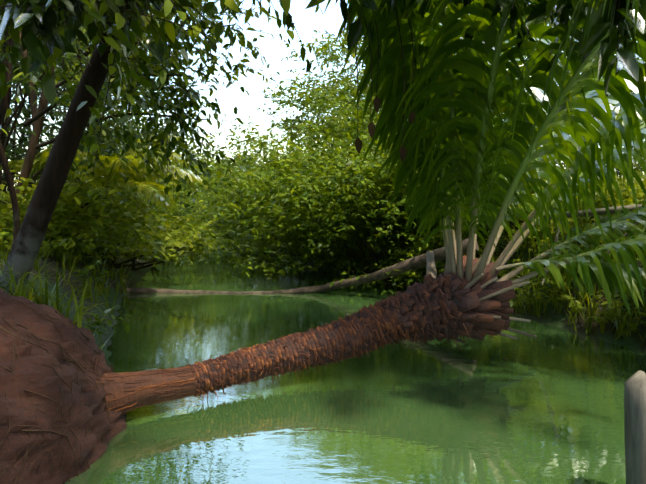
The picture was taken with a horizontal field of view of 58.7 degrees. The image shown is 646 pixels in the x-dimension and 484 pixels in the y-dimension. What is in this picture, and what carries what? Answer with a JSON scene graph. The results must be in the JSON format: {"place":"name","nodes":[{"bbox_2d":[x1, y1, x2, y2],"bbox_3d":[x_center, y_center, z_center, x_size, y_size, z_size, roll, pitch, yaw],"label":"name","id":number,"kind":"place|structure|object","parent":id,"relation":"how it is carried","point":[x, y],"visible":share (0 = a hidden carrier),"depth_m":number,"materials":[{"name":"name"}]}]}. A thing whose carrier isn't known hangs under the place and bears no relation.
{"place":"outdoors","nodes":[
{"label":"outdoors","id":0,"kind":"place"},
{"bbox_2d":[0,170,645,483],"bbox_3d":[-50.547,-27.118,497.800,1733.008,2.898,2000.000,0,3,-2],"label":"terrain","id":1,"kind":"structure","parent":0,"point":[561,319],"depth_m":7.34,"materials":[{"name":"green plant"}]},
{"bbox_2d":[2,6,60,255],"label":"pale tree trunks","id":2,"kind":"object","parent":1,"relation":"on","point":[37,124],"visible":0.33,"depth_m":8.24,"materials":[{"name":"brown plant"}]},
{"bbox_2d":[0,288,126,483],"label":"root mound","id":3,"kind":"object","parent":1,"relation":"on","point":[27,367],"visible":0.77,"depth_m":3.06,"materials":[{"name":"brown soil"}]},
{"bbox_2d":[0,298,126,483],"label":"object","id":4,"kind":"object","parent":3,"relation":"attached to","point":[71,358],"visible":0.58,"depth_m":3.12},
{"bbox_2d":[95,366,196,413],"bbox_3d":[-1.409,1.027,3.845,1.108,0.526,0.527,-3,4,-44],"label":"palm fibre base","id":5,"kind":"object","parent":3,"relation":"attached to","point":[127,392],"visible":0.46,"depth_m":3.87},
{"bbox_2d":[0,45,203,209],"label":"palm fronds","id":6,"kind":"object","parent":1,"relation":"on","point":[38,162],"visible":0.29,"depth_m":9.14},
{"bbox_2d":[10,79,190,199],"bbox_3d":[-7.014,-3.251,14.347,5.891,4.806,14.550,-1,3,-22],"label":"palm rachis","id":7,"kind":"object","parent":6,"relation":"attached to","point":[87,165],"visible":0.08,"depth_m":9.32,"materials":[{"name":"green plant"}]},
{"bbox_2d":[113,239,478,293],"bbox_3d":[0.386,0.365,10.425,7.699,1.113,5.591,-3,4,-40],"label":"fallen branch","id":8,"kind":"object","parent":1,"relation":"on","point":[416,262],"visible":0.54,"depth_m":9.40,"materials":[{"name":"wood"}]},
{"bbox_2d":[0,19,620,284],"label":"tree branches","id":9,"kind":"object","parent":1,"relation":"on","point":[20,105],"visible":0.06,"depth_m":11.13,"materials":[{"name":"plant"}]},
{"bbox_2d":[0,0,643,289],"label":"tree","id":10,"kind":"object","parent":1,"relation":"on","point":[136,27],"depth_m":5.96,"materials":[{"name":"green plant"}]},
{"bbox_2d":[0,0,645,106],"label":"leaves","id":11,"kind":"object","parent":10,"relation":"attached to","point":[46,19],"visible":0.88,"depth_m":3.54,"materials":[{"name":"green plant"}]},
{"bbox_2d":[355,96,415,161],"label":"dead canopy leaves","id":12,"kind":"object","parent":10,"relation":"attached to","point":[371,130],"visible":0.93,"depth_m":4.61,"materials":[{"name":"brown plant"}]},
{"bbox_2d":[0,0,644,214],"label":"leaves","id":13,"kind":"object","parent":1,"relation":"on","point":[18,150],"visible":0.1,"depth_m":12.31,"materials":[{"name":"green plant"}]},
{"bbox_2d":[0,0,645,334],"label":"background trees","id":14,"kind":"object","parent":1,"relation":"on","point":[306,196],"visible":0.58,"depth_m":11.56,"materials":[{"name":"green plant"}]},
{"bbox_2d":[0,151,645,340],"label":"bank bushes","id":15,"kind":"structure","parent":1,"relation":"on","point":[118,217],"depth_m":8.36,"materials":[{"name":"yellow plant"}]},
{"bbox_2d":[186,255,515,398],"bbox_3d":[0.382,0.656,4.791,3.016,0.987,0.878,-2,4,-32],"label":"palm trunk","id":16,"kind":"object","parent":1,"relation":"on","point":[441,307],"visible":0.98,"depth_m":4.92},
{"bbox_2d":[407,0,645,339],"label":"frond stalks","id":17,"kind":"object","parent":16,"relation":"attached to","point":[453,251],"visible":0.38,"depth_m":5.12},
{"bbox_2d":[324,0,645,315],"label":"palm fronds","id":18,"kind":"object","parent":17,"relation":"attached to","point":[507,143],"visible":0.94,"depth_m":4.74,"materials":[{"name":"green plant"}]},
{"bbox_2d":[541,204,645,483],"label":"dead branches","id":19,"kind":"object","parent":1,"relation":"on","point":[635,420],"visible":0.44,"depth_m":2.73,"materials":[{"name":"grey wood"}]},
{"bbox_2d":[2,0,644,207],"label":"sky","id":20,"kind":"structure","parent":0,"point":[306,20],"materials":[{"name":"white"}]},
{"bbox_2d":[86,242,645,483],"bbox_3d":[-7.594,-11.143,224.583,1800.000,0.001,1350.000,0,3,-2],"label":"river water","id":21,"kind":"structure","parent":0,"point":[545,405],"depth_m":4.21,"materials":[{"name":"green liquid"}]}
]}

